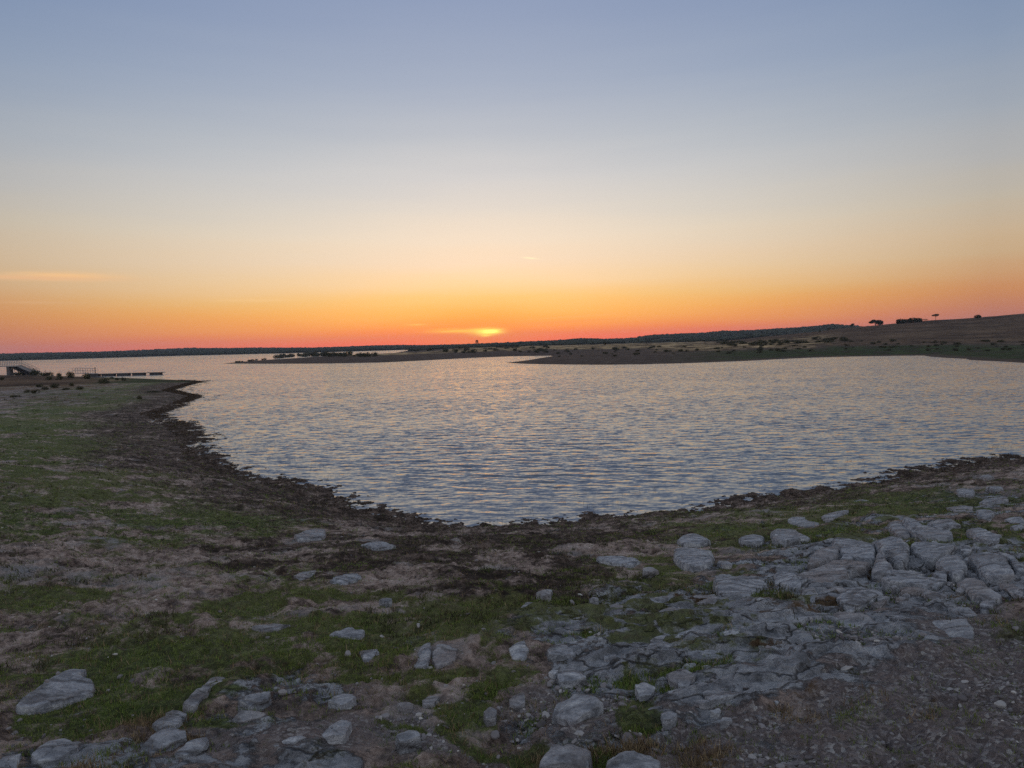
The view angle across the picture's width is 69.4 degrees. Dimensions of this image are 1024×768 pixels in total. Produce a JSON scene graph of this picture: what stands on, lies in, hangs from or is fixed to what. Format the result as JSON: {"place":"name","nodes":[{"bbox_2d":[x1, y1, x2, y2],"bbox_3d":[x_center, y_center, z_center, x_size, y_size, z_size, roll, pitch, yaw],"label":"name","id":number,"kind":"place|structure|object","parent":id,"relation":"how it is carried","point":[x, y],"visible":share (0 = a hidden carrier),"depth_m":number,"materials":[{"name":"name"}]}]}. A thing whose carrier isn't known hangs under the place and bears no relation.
{"place":"outdoors","nodes":[
{"label":"outdoors","id":0,"kind":"place"},
{"bbox_2d":[0,382,1023,767],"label":"ground","id":1,"kind":"structure","parent":0,"point":[792,664],"depth_m":5.34,"materials":[{"name":"plant"}]},
{"bbox_2d":[0,753,21,767],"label":"slate rock","id":2,"kind":"object","parent":1,"relation":"on","point":[11,760],"visible":0.99,"depth_m":2.99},
{"bbox_2d":[15,669,94,714],"bbox_3d":[-2.409,1.681,3.975,0.328,0.250,0.766,-3,3,-22],"label":"slate rock","id":3,"kind":"object","parent":1,"relation":"on","point":[65,688],"visible":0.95,"depth_m":3.84,"materials":[{"name":"stone"}]},
{"bbox_2d":[31,738,81,765],"bbox_3d":[-1.911,1.615,3.112,0.188,0.205,0.229,-2,3,0],"label":"slate rock","id":4,"kind":"object","parent":1,"relation":"on","point":[54,752],"visible":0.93,"depth_m":3.06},
{"bbox_2d":[141,728,186,755],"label":"slate rock","id":5,"kind":"object","parent":1,"relation":"on","point":[169,738],"visible":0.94,"depth_m":3.19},
{"bbox_2d":[152,715,182,731],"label":"slate rock","id":6,"kind":"object","parent":1,"relation":"on","point":[170,721],"visible":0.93,"depth_m":3.42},
{"bbox_2d":[166,710,187,721],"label":"slate rock","id":7,"kind":"object","parent":1,"relation":"on","point":[182,715],"visible":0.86,"depth_m":3.54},
{"bbox_2d":[175,737,209,759],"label":"slate rock","id":8,"kind":"object","parent":1,"relation":"on","point":[197,747],"visible":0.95,"depth_m":3.13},
{"bbox_2d":[183,687,210,712],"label":"slate rock","id":9,"kind":"object","parent":1,"relation":"on","point":[194,699],"visible":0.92,"depth_m":3.73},
{"bbox_2d":[201,677,224,687],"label":"slate rock","id":10,"kind":"object","parent":1,"relation":"on","point":[210,681],"visible":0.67,"depth_m":4.04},
{"bbox_2d":[232,710,266,723],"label":"slate rock","id":11,"kind":"object","parent":1,"relation":"on","point":[243,716],"visible":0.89,"depth_m":3.48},
{"bbox_2d":[238,691,271,711],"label":"slate rock","id":12,"kind":"object","parent":1,"relation":"on","point":[258,701],"visible":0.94,"depth_m":3.69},
{"bbox_2d":[252,623,289,632],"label":"slate rock","id":13,"kind":"object","parent":1,"relation":"on","point":[273,627],"visible":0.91,"depth_m":5.35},
{"bbox_2d":[273,735,306,746],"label":"slate rock","id":14,"kind":"object","parent":1,"relation":"on","point":[292,740],"visible":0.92,"depth_m":3.17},
{"bbox_2d":[293,570,315,580],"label":"slate rock","id":15,"kind":"object","parent":1,"relation":"on","point":[302,576],"visible":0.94,"depth_m":7.83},
{"bbox_2d":[294,529,325,542],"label":"slate rock","id":16,"kind":"object","parent":1,"relation":"on","point":[311,535],"visible":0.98,"depth_m":12.60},
{"bbox_2d":[322,720,351,743],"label":"slate rock","id":17,"kind":"object","parent":1,"relation":"on","point":[339,732],"visible":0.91,"depth_m":3.26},
{"bbox_2d":[328,694,356,709],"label":"slate rock","id":18,"kind":"object","parent":1,"relation":"on","point":[344,701],"visible":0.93,"depth_m":3.67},
{"bbox_2d":[330,573,360,584],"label":"slate rock","id":19,"kind":"object","parent":1,"relation":"on","point":[345,579],"visible":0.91,"depth_m":7.58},
{"bbox_2d":[329,627,364,639],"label":"slate rock","id":20,"kind":"object","parent":1,"relation":"on","point":[348,632],"visible":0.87,"depth_m":5.10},
{"bbox_2d":[359,649,378,661],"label":"slate rock","id":21,"kind":"object","parent":1,"relation":"on","point":[367,655],"visible":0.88,"depth_m":4.45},
{"bbox_2d":[361,541,395,550],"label":"slate rock","id":22,"kind":"object","parent":1,"relation":"on","point":[380,546],"visible":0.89,"depth_m":11.01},
{"bbox_2d":[379,598,392,607],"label":"slate rock","id":23,"kind":"object","parent":1,"relation":"on","point":[386,602],"visible":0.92,"depth_m":6.33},
{"bbox_2d":[397,702,413,713],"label":"slate rock","id":24,"kind":"object","parent":1,"relation":"on","point":[405,707],"visible":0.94,"depth_m":3.61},
{"bbox_2d":[395,730,421,754],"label":"slate rock","id":25,"kind":"object","parent":1,"relation":"on","point":[408,741],"visible":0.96,"depth_m":3.19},
{"bbox_2d":[414,643,430,668],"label":"slate rock","id":26,"kind":"object","parent":1,"relation":"on","point":[424,653],"visible":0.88,"depth_m":4.42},
{"bbox_2d":[422,696,439,708],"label":"slate rock","id":27,"kind":"object","parent":1,"relation":"on","point":[428,702],"visible":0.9,"depth_m":3.68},
{"bbox_2d":[432,644,456,668],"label":"slate rock","id":28,"kind":"object","parent":1,"relation":"on","point":[443,655],"visible":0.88,"depth_m":4.42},
{"bbox_2d":[484,707,496,726],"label":"slate rock","id":29,"kind":"object","parent":1,"relation":"on","point":[490,716],"visible":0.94,"depth_m":3.44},
{"bbox_2d":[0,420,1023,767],"bbox_3d":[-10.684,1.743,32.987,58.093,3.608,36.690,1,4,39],"label":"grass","id":30,"kind":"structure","parent":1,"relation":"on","point":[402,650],"depth_m":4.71,"materials":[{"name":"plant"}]},
{"bbox_2d":[0,424,1023,767],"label":"dry grass","id":31,"kind":"structure","parent":1,"relation":"on","point":[628,746],"depth_m":3.81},
{"bbox_2d":[0,389,1023,673],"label":"tussocks","id":32,"kind":"object","parent":1,"relation":"on","point":[390,619],"visible":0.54,"depth_m":7.79,"materials":[{"name":"green plant"}]},
{"bbox_2d":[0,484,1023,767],"bbox_3d":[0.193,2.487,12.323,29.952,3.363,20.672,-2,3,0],"label":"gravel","id":33,"kind":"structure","parent":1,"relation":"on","point":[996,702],"depth_m":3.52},
{"bbox_2d":[509,693,524,711],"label":"slate rock","id":34,"kind":"object","parent":1,"relation":"on","point":[517,703],"visible":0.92,"depth_m":3.63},
{"bbox_2d":[509,641,528,660],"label":"slate rock","id":35,"kind":"object","parent":1,"relation":"on","point":[518,650],"visible":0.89,"depth_m":4.47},
{"bbox_2d":[536,589,552,601],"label":"slate rock","id":36,"kind":"object","parent":1,"relation":"on","point":[546,593],"visible":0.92,"depth_m":6.46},
{"bbox_2d":[548,669,557,679],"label":"slate rock","id":37,"kind":"object","parent":1,"relation":"on","point":[552,673],"visible":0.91,"depth_m":4.06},
{"bbox_2d":[547,643,575,661],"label":"slate rock","id":38,"kind":"object","parent":1,"relation":"on","point":[559,652],"visible":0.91,"depth_m":4.42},
{"bbox_2d":[539,744,592,767],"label":"slate rock","id":39,"kind":"object","parent":1,"relation":"on","point":[565,756],"visible":1,"depth_m":2.89,"materials":[{"name":"stone"}]},
{"bbox_2d":[557,667,586,689],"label":"slate rock","id":40,"kind":"object","parent":1,"relation":"on","point":[568,678],"visible":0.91,"depth_m":3.92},
{"bbox_2d":[552,694,603,725],"bbox_3d":[0.318,1.593,3.491,0.217,0.216,0.328,1,4,43],"label":"slate rock","id":41,"kind":"object","parent":1,"relation":"on","point":[574,709],"visible":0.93,"depth_m":3.43,"materials":[{"name":"stone"}]},
{"bbox_2d":[140,380,1023,527],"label":"shore weed","id":42,"kind":"object","parent":1,"relation":"on","point":[176,391],"visible":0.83,"depth_m":35.39,"materials":[{"name":"plant"}]},
{"bbox_2d":[604,653,615,661],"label":"slate rock","id":43,"kind":"object","parent":1,"relation":"on","point":[609,657],"visible":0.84,"depth_m":4.30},
{"bbox_2d":[607,604,623,613],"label":"slate rock","id":44,"kind":"object","parent":1,"relation":"on","point":[618,607],"visible":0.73,"depth_m":5.58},
{"bbox_2d":[596,556,639,567],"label":"slate rock","id":45,"kind":"object","parent":1,"relation":"on","point":[626,562],"visible":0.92,"depth_m":8.43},
{"bbox_2d":[606,751,660,767],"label":"slate rock","id":46,"kind":"object","parent":1,"relation":"on","point":[629,759],"visible":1,"depth_m":2.84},
{"bbox_2d":[635,682,655,701],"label":"slate rock","id":47,"kind":"object","parent":1,"relation":"on","point":[644,691],"visible":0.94,"depth_m":3.67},
{"bbox_2d":[642,567,658,578],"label":"slate rock","id":48,"kind":"object","parent":1,"relation":"on","point":[651,572],"visible":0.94,"depth_m":7.65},
{"bbox_2d":[645,641,671,656],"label":"slate rock","id":49,"kind":"object","parent":1,"relation":"on","point":[666,644],"visible":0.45,"depth_m":4.46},
{"bbox_2d":[650,635,667,643],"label":"slate rock","id":50,"kind":"object","parent":1,"relation":"on","point":[659,638],"visible":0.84,"depth_m":4.63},
{"bbox_2d":[650,595,673,602],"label":"slate rock","id":51,"kind":"object","parent":1,"relation":"on","point":[662,599],"visible":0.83,"depth_m":5.93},
{"bbox_2d":[661,711,677,729],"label":"slate rock","id":52,"kind":"object","parent":1,"relation":"on","point":[669,719],"visible":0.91,"depth_m":3.32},
{"bbox_2d":[659,606,680,611],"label":"slate rock","id":53,"kind":"object","parent":1,"relation":"on","point":[672,608],"visible":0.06,"depth_m":5.40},
{"bbox_2d":[666,669,695,689],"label":"slate rock","id":54,"kind":"object","parent":1,"relation":"on","point":[675,678],"visible":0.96,"depth_m":3.89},
{"bbox_2d":[678,680,691,688],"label":"slate rock","id":55,"kind":"object","parent":1,"relation":"on","point":[684,684],"visible":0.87,"depth_m":3.81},
{"bbox_2d":[673,547,714,572],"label":"slate rock","id":56,"kind":"object","parent":1,"relation":"on","point":[694,560],"visible":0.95,"depth_m":8.13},
{"bbox_2d":[677,533,710,547],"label":"slate rock","id":57,"kind":"object","parent":1,"relation":"on","point":[693,540],"visible":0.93,"depth_m":10.20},
{"bbox_2d":[694,699,709,708],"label":"slate rock","id":58,"kind":"object","parent":1,"relation":"on","point":[703,704],"visible":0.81,"depth_m":3.50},
{"bbox_2d":[693,594,718,605],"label":"slate rock","id":59,"kind":"object","parent":1,"relation":"on","point":[710,599],"visible":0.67,"depth_m":5.79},
{"bbox_2d":[688,638,728,663],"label":"slate rock","id":60,"kind":"object","parent":1,"relation":"on","point":[695,655],"visible":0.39,"depth_m":4.21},
{"bbox_2d":[710,708,720,717],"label":"slate rock","id":61,"kind":"object","parent":1,"relation":"on","point":[715,713],"visible":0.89,"depth_m":3.42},
{"bbox_2d":[710,674,733,682],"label":"slate rock","id":62,"kind":"object","parent":1,"relation":"on","point":[727,676],"visible":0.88,"depth_m":3.83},
{"bbox_2d":[702,690,746,708],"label":"slate rock","id":63,"kind":"object","parent":1,"relation":"on","point":[715,698],"visible":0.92,"depth_m":3.54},
{"bbox_2d":[717,561,732,568],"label":"slate rock","id":64,"kind":"object","parent":1,"relation":"on","point":[724,564],"visible":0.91,"depth_m":7.79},
{"bbox_2d":[720,717,732,729],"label":"slate rock","id":65,"kind":"object","parent":1,"relation":"on","point":[725,722],"visible":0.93,"depth_m":3.29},
{"bbox_2d":[720,625,746,635],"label":"slate rock","id":66,"kind":"object","parent":1,"relation":"on","point":[727,632],"visible":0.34,"depth_m":4.69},
{"bbox_2d":[712,576,766,598],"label":"slate rock","id":67,"kind":"object","parent":1,"relation":"on","point":[731,587],"visible":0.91,"depth_m":6.27,"materials":[{"name":"stone"}]},
{"bbox_2d":[738,534,764,547],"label":"slate rock","id":68,"kind":"object","parent":1,"relation":"on","point":[753,540],"visible":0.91,"depth_m":9.79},
{"bbox_2d":[770,550,791,554],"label":"slate rock","id":69,"kind":"object","parent":1,"relation":"on","point":[776,552],"visible":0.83,"depth_m":8.42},
{"bbox_2d":[773,570,801,588],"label":"slate rock","id":70,"kind":"object","parent":1,"relation":"on","point":[785,576],"visible":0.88,"depth_m":6.47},
{"bbox_2d":[770,529,810,547],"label":"slate rock","id":71,"kind":"object","parent":1,"relation":"on","point":[787,537],"visible":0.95,"depth_m":9.68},
{"bbox_2d":[788,517,818,527],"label":"slate rock","id":72,"kind":"object","parent":1,"relation":"on","point":[803,522],"visible":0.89,"depth_m":11.56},
{"bbox_2d":[802,587,817,603],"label":"slate rock","id":73,"kind":"object","parent":1,"relation":"on","point":[809,591],"visible":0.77,"depth_m":5.88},
{"bbox_2d":[806,623,835,634],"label":"slate rock","id":74,"kind":"object","parent":1,"relation":"on","point":[826,629],"visible":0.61,"depth_m":4.82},
{"bbox_2d":[807,546,838,570],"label":"slate rock","id":75,"kind":"object","parent":1,"relation":"on","point":[822,556],"visible":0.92,"depth_m":7.69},
{"bbox_2d":[820,586,845,594],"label":"slate rock","id":76,"kind":"object","parent":1,"relation":"on","point":[840,589],"visible":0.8,"depth_m":5.99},
{"bbox_2d":[797,559,869,582],"bbox_3d":[2.975,1.795,6.828,0.411,0.293,1.384,2,4,44],"label":"slate rock","id":77,"kind":"object","parent":1,"relation":"on","point":[840,569],"visible":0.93,"depth_m":6.79,"materials":[{"name":"stone"}]},
{"bbox_2d":[821,510,848,522],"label":"slate rock","id":78,"kind":"object","parent":1,"relation":"on","point":[831,518],"visible":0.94,"depth_m":12.04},
{"bbox_2d":[833,611,871,631],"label":"slate rock","id":79,"kind":"object","parent":1,"relation":"on","point":[849,617],"visible":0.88,"depth_m":4.93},
{"bbox_2d":[831,537,875,564],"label":"slate rock","id":80,"kind":"object","parent":1,"relation":"on","point":[857,550],"visible":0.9,"depth_m":7.99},
{"bbox_2d":[836,587,883,610],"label":"slate rock","id":81,"kind":"object","parent":1,"relation":"on","point":[858,598],"visible":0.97,"depth_m":5.65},
{"bbox_2d":[870,600,886,609],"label":"slate rock","id":82,"kind":"object","parent":1,"relation":"on","point":[878,604],"visible":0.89,"depth_m":5.47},
{"bbox_2d":[871,553,892,582],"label":"slate rock","id":83,"kind":"object","parent":1,"relation":"on","point":[881,565],"visible":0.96,"depth_m":6.80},
{"bbox_2d":[872,536,909,570],"bbox_3d":[4.067,1.838,7.858,0.357,0.359,1.866,0,3,21],"label":"slate rock","id":84,"kind":"object","parent":1,"relation":"on","point":[894,551],"visible":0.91,"depth_m":7.65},
{"bbox_2d":[854,636,941,645],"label":"slate rock","id":85,"kind":"object","parent":1,"relation":"on","point":[867,642],"visible":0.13,"depth_m":4.33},
{"bbox_2d":[887,521,909,538],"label":"slate rock","id":86,"kind":"object","parent":1,"relation":"on","point":[897,529],"visible":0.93,"depth_m":9.44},
{"bbox_2d":[895,593,910,603],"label":"slate rock","id":87,"kind":"object","parent":1,"relation":"on","point":[903,597],"visible":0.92,"depth_m":5.61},
{"bbox_2d":[884,569,924,576],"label":"slate rock","id":88,"kind":"object","parent":1,"relation":"on","point":[891,572],"visible":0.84,"depth_m":6.57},
{"bbox_2d":[880,575,946,593],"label":"slate rock","id":89,"kind":"object","parent":1,"relation":"on","point":[929,583],"visible":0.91,"depth_m":6.19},
{"bbox_2d":[899,587,946,600],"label":"slate rock","id":90,"kind":"object","parent":1,"relation":"on","point":[926,594],"visible":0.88,"depth_m":5.71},
{"bbox_2d":[902,517,953,541],"bbox_3d":[5.218,1.923,9.573,0.464,0.394,1.979,-1,3,11],"label":"slate rock","id":91,"kind":"object","parent":1,"relation":"on","point":[915,528],"visible":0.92,"depth_m":9.02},
{"bbox_2d":[910,542,957,569],"bbox_3d":[4.382,1.809,7.769,0.477,0.272,1.147,1,4,40],"label":"slate rock","id":92,"kind":"object","parent":1,"relation":"on","point":[929,555],"visible":0.91,"depth_m":7.61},
{"bbox_2d":[932,571,946,580],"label":"slate rock","id":93,"kind":"object","parent":1,"relation":"on","point":[940,575],"visible":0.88,"depth_m":6.45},
{"bbox_2d":[927,519,960,529],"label":"slate rock","id":94,"kind":"object","parent":1,"relation":"on","point":[949,524],"visible":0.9,"depth_m":9.63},
{"bbox_2d":[935,555,967,584],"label":"slate rock","id":95,"kind":"object","parent":1,"relation":"on","point":[954,568],"visible":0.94,"depth_m":6.64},
{"bbox_2d":[932,619,973,639],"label":"slate rock","id":96,"kind":"object","parent":1,"relation":"on","point":[962,628],"visible":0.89,"depth_m":4.63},
{"bbox_2d":[946,505,972,511],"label":"slate rock","id":97,"kind":"object","parent":1,"relation":"on","point":[968,508],"visible":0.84,"depth_m":11.81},
{"bbox_2d":[947,607,976,617],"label":"slate rock","id":98,"kind":"object","parent":1,"relation":"on","point":[968,612],"visible":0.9,"depth_m":5.07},
{"bbox_2d":[956,488,974,497],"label":"slate rock","id":99,"kind":"object","parent":1,"relation":"on","point":[965,492],"visible":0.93,"depth_m":15.04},
{"bbox_2d":[959,545,972,557],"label":"slate rock","id":100,"kind":"object","parent":1,"relation":"on","point":[964,551],"visible":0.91,"depth_m":7.65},
{"bbox_2d":[956,578,1001,604],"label":"slate rock","id":101,"kind":"object","parent":1,"relation":"on","point":[976,591],"visible":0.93,"depth_m":5.62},
{"bbox_2d":[966,527,1001,544],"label":"slate rock","id":102,"kind":"object","parent":1,"relation":"on","point":[982,535],"visible":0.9,"depth_m":8.37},
{"bbox_2d":[976,509,995,520],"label":"slate rock","id":103,"kind":"object","parent":1,"relation":"on","point":[986,514],"visible":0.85,"depth_m":10.54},
{"bbox_2d":[979,474,993,480],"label":"slate rock","id":104,"kind":"object","parent":1,"relation":"on","point":[987,477],"visible":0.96,"depth_m":18.15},
{"bbox_2d":[980,600,995,613],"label":"slate rock","id":105,"kind":"object","parent":1,"relation":"on","point":[986,607],"visible":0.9,"depth_m":5.24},
{"bbox_2d":[967,551,1014,584],"bbox_3d":[4.354,1.696,6.680,0.314,0.283,1.210,0,3,24],"label":"slate rock","id":106,"kind":"object","parent":1,"relation":"on","point":[990,567],"visible":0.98,"depth_m":6.53,"materials":[{"name":"stone"}]},
{"bbox_2d":[979,496,1008,504],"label":"slate rock","id":107,"kind":"object","parent":1,"relation":"on","point":[998,500],"visible":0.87,"depth_m":12.73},
{"bbox_2d":[985,486,1003,493],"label":"slate rock","id":108,"kind":"object","parent":1,"relation":"on","point":[993,489],"visible":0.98,"depth_m":15.22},
{"bbox_2d":[996,552,1023,574],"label":"slate rock","id":109,"kind":"object","parent":1,"relation":"on","point":[1015,565],"visible":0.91,"depth_m":6.61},
{"bbox_2d":[999,583,1023,597],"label":"slate rock","id":110,"kind":"object","parent":1,"relation":"on","point":[1013,590],"visible":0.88,"depth_m":5.56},
{"bbox_2d":[1004,517,1023,524],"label":"slate rock","id":111,"kind":"object","parent":1,"relation":"on","point":[1019,520],"visible":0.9,"depth_m":9.67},
{"bbox_2d":[1010,524,1023,530],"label":"slate rock","id":112,"kind":"object","parent":1,"relation":"on","point":[1016,527],"visible":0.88,"depth_m":9.00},
{"bbox_2d":[0,350,1023,526],"bbox_3d":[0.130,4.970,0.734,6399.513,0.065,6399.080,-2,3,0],"label":"water","id":113,"kind":"structure","parent":0,"point":[473,436],"depth_m":44.24,"materials":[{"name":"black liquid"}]},
{"bbox_2d":[0,360,39,374],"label":"footbridge","id":114,"kind":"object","parent":113,"relation":"in","point":[19,368],"visible":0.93,"depth_m":189.43,"materials":[{"name":"paint"}]},
{"bbox_2d":[90,372,163,376],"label":"pontoon","id":115,"kind":"object","parent":113,"relation":"on","point":[128,374],"visible":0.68,"depth_m":166.11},
{"bbox_2d":[72,368,97,373],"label":"gangway","id":116,"kind":"object","parent":115,"relation":"on","point":[80,370],"visible":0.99,"depth_m":166.38,"materials":[{"name":"paint"}]},
{"bbox_2d":[0,314,1023,386],"bbox_3d":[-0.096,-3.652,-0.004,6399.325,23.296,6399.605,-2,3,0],"label":"shore","id":117,"kind":"structure","parent":0,"point":[971,333],"depth_m":225.29,"materials":[{"name":"soil"}]},
{"bbox_2d":[0,324,862,359],"bbox_3d":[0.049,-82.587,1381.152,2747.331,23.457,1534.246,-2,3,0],"label":"distant woodland","id":118,"kind":"object","parent":117,"relation":"on","point":[708,336],"visible":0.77,"depth_m":978.08,"materials":[{"name":"plant"}]},
{"bbox_2d":[0,0,1023,353],"label":"sky","id":119,"kind":"structure","parent":0,"point":[174,173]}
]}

